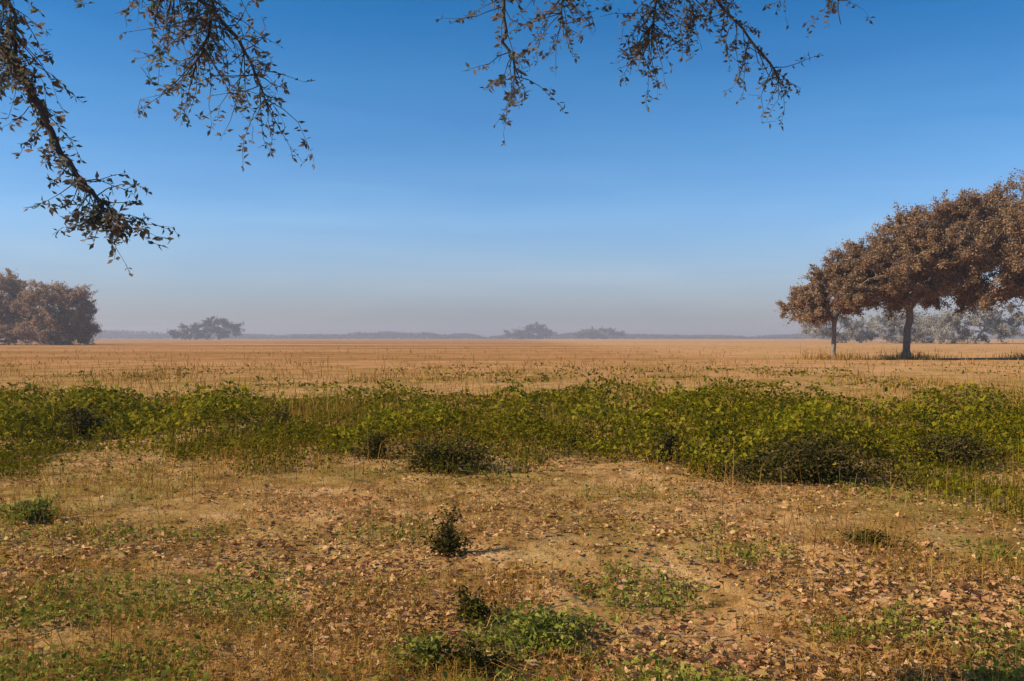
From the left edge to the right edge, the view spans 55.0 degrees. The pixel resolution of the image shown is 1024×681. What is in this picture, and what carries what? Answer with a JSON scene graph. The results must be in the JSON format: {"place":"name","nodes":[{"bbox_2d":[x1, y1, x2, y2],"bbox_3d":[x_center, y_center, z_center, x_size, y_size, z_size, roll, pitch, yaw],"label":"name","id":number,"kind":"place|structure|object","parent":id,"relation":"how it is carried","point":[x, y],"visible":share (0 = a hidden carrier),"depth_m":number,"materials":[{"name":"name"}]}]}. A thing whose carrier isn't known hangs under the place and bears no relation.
{"place":"outdoors","nodes":[
{"label":"outdoors","id":0,"kind":"place"},
{"bbox_2d":[0,338,1023,680],"bbox_3d":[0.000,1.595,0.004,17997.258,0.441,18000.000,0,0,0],"label":"ground","id":1,"kind":"structure","parent":0,"point":[552,352],"depth_m":9.46,"materials":[{"name":"soil"}]},
{"bbox_2d":[0,268,49,344],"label":"tree","id":2,"kind":"object","parent":1,"relation":"on","point":[8,319],"visible":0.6,"depth_m":223.44,"materials":[{"name":"brown plant"}]},
{"bbox_2d":[0,492,64,524],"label":"weed","id":3,"kind":"object","parent":1,"relation":"on","point":[35,507],"visible":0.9,"depth_m":8.49,"materials":[{"name":"green plant"}]},
{"bbox_2d":[5,279,102,344],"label":"tree","id":4,"kind":"object","parent":1,"relation":"on","point":[67,324],"visible":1,"depth_m":219.56,"materials":[{"name":"brown plant"}]},
{"bbox_2d":[49,402,113,440],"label":"shrub","id":5,"kind":"object","parent":1,"relation":"on","point":[76,423],"visible":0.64,"depth_m":15.54,"materials":[{"name":"green plant"}]},
{"bbox_2d":[166,316,244,339],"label":"tree","id":6,"kind":"object","parent":1,"relation":"on","point":[209,324],"visible":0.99,"depth_m":897.65,"materials":[{"name":"grey plant"}]},
{"bbox_2d":[251,402,298,440],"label":"shrub","id":7,"kind":"object","parent":1,"relation":"on","point":[282,413],"visible":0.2,"depth_m":15.56,"materials":[{"name":"green plant"}]},
{"bbox_2d":[347,428,402,459],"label":"shrub","id":8,"kind":"object","parent":1,"relation":"on","point":[374,442],"visible":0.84,"depth_m":12.94,"materials":[{"name":"green plant"}]},
{"bbox_2d":[374,629,456,676],"bbox_3d":[-0.444,1.507,4.764,0.439,0.238,0.309,0,0,-10],"label":"weed","id":9,"kind":"object","parent":1,"relation":"on","point":[429,648],"visible":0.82,"depth_m":4.74,"materials":[{"name":"green plant"}]},
{"bbox_2d":[0,0,874,276],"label":"overhanging tree","id":10,"kind":"object","parent":1,"relation":"on","point":[15,68],"visible":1,"depth_m":4.33,"materials":[{"name":"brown plant"}]},
{"bbox_2d":[357,434,529,481],"bbox_3d":[-0.624,1.341,11.634,2.084,0.496,1.664,0,0,34],"label":"shrub","id":11,"kind":"object","parent":1,"relation":"on","point":[436,457],"visible":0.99,"depth_m":11.46,"materials":[{"name":"green plant"}]},
{"bbox_2d":[420,503,476,556],"bbox_3d":[-0.466,1.413,7.257,0.410,0.409,0.292,0,0,0],"label":"weed","id":12,"kind":"object","parent":1,"relation":"on","point":[444,543],"visible":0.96,"depth_m":7.21,"materials":[{"name":"green plant"}]},
{"bbox_2d":[432,582,503,622],"bbox_3d":[-0.237,1.493,5.585,0.260,0.234,0.398,0,0,43],"label":"weed","id":13,"kind":"object","parent":1,"relation":"on","point":[473,608],"visible":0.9,"depth_m":5.56,"materials":[{"name":"green plant"}]},
{"bbox_2d":[426,625,520,677],"bbox_3d":[-0.210,1.497,4.735,0.380,0.258,0.388,0,0,36],"label":"weed","id":14,"kind":"object","parent":1,"relation":"on","point":[473,652],"visible":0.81,"depth_m":4.68,"materials":[{"name":"green plant"}]},
{"bbox_2d":[0,360,1023,520],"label":"green ground cover","id":15,"kind":"object","parent":1,"relation":"on","point":[748,409],"visible":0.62,"depth_m":15.08,"materials":[{"name":"green plant"}]},
{"bbox_2d":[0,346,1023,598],"bbox_3d":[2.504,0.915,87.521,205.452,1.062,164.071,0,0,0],"label":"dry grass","id":16,"kind":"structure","parent":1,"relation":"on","point":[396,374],"depth_m":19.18,"materials":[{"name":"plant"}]},
{"bbox_2d":[0,465,1023,680],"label":"fallen twigs","id":17,"kind":"object","parent":1,"relation":"on","point":[252,592],"visible":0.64,"depth_m":6.38,"materials":[{"name":"brown wood"}]},
{"bbox_2d":[0,438,1023,680],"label":"leaf litter","id":18,"kind":"object","parent":1,"relation":"on","point":[983,596],"visible":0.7,"depth_m":6.22,"materials":[{"name":"brown plant"}]},
{"bbox_2d":[0,434,1023,680],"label":"dry straw","id":19,"kind":"object","parent":1,"relation":"on","point":[258,638],"visible":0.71,"depth_m":5.63,"materials":[{"name":"beige plant"}]},
{"bbox_2d":[0,442,1023,680],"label":"weeds","id":20,"kind":"object","parent":1,"relation":"on","point":[223,601],"visible":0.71,"depth_m":5.76,"materials":[{"name":"green plant"}]},
{"bbox_2d":[4,330,1023,338],"bbox_3d":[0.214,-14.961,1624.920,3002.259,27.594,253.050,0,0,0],"label":"woodland","id":21,"kind":"object","parent":1,"relation":"on","point":[161,335],"visible":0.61,"depth_m":1539.03,"materials":[{"name":"grey plant"}]},
{"bbox_2d":[503,321,557,338],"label":"tree","id":22,"kind":"object","parent":1,"relation":"on","point":[539,330],"visible":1,"depth_m":1347.54,"materials":[{"name":"grey plant"}]},
{"bbox_2d":[447,597,622,664],"bbox_3d":[0.124,1.502,5.225,0.923,0.242,1.089,0,0,11],"label":"weed","id":23,"kind":"object","parent":1,"relation":"on","point":[537,622],"visible":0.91,"depth_m":5.10,"materials":[{"name":"green plant"}]},
{"bbox_2d":[573,325,625,338],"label":"tree","id":24,"kind":"object","parent":1,"relation":"on","point":[592,333],"visible":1,"depth_m":1396.44,"materials":[{"name":"grey plant"}]},
{"bbox_2d":[639,429,681,462],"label":"shrub","id":25,"kind":"object","parent":1,"relation":"on","point":[665,441],"visible":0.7,"depth_m":12.65,"materials":[{"name":"green plant"}]},
{"bbox_2d":[670,427,1000,491],"bbox_3d":[3.546,1.287,10.837,3.295,0.628,2.352,0,0,26],"label":"shrub","id":26,"kind":"object","parent":1,"relation":"on","point":[810,458],"visible":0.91,"depth_m":10.76,"materials":[{"name":"green plant"}]},
{"bbox_2d":[774,247,900,359],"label":"tree","id":27,"kind":"object","parent":1,"relation":"on","point":[818,303],"visible":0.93,"depth_m":72.15,"materials":[{"name":"brown plant"}]},
{"bbox_2d":[797,309,880,342],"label":"tree","id":28,"kind":"object","parent":1,"relation":"on","point":[852,327],"visible":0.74,"depth_m":328.34,"materials":[{"name":"grey plant"}]},
{"bbox_2d":[822,526,938,552],"bbox_3d":[2.674,1.477,7.303,0.845,0.180,0.603,0,0,0],"label":"weed","id":29,"kind":"object","parent":1,"relation":"on","point":[861,535],"visible":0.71,"depth_m":7.30,"materials":[{"name":"green plant"}]},
{"bbox_2d":[867,309,949,342],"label":"tree","id":30,"kind":"object","parent":1,"relation":"on","point":[918,333],"visible":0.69,"depth_m":299.34,"materials":[{"name":"grey plant"}]},
{"bbox_2d":[821,189,1011,358],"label":"tree","id":31,"kind":"object","parent":1,"relation":"on","point":[912,243],"visible":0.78,"depth_m":71.75,"materials":[{"name":"brown plant"}]},
{"bbox_2d":[861,426,1023,474],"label":"shrub","id":32,"kind":"object","parent":1,"relation":"on","point":[968,452],"visible":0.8,"depth_m":12.38,"materials":[{"name":"green plant"}]},
{"bbox_2d":[911,168,1023,323],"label":"tree","id":33,"kind":"object","parent":1,"relation":"on","point":[1010,262],"visible":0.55,"depth_m":72.58,"materials":[{"name":"brown plant"}]},
{"bbox_2d":[915,299,1023,343],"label":"tree","id":34,"kind":"object","parent":1,"relation":"on","point":[997,324],"visible":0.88,"depth_m":278.83,"materials":[{"name":"grey plant"}]},
{"bbox_2d":[0,367,1023,524],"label":"green grass","id":35,"kind":"structure","parent":0,"point":[868,453],"depth_m":13.49,"materials":[{"name":"green plant"}]},
{"bbox_2d":[0,0,1023,337],"label":"sky","id":36,"kind":"structure","parent":0,"point":[690,214],"materials":[{"name":"blue"}]},
{"bbox_2d":[784,344,1023,360],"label":"rough grass","id":37,"kind":"structure","parent":0,"point":[917,356],"depth_m":72.83,"materials":[{"name":"plant"}]}
]}

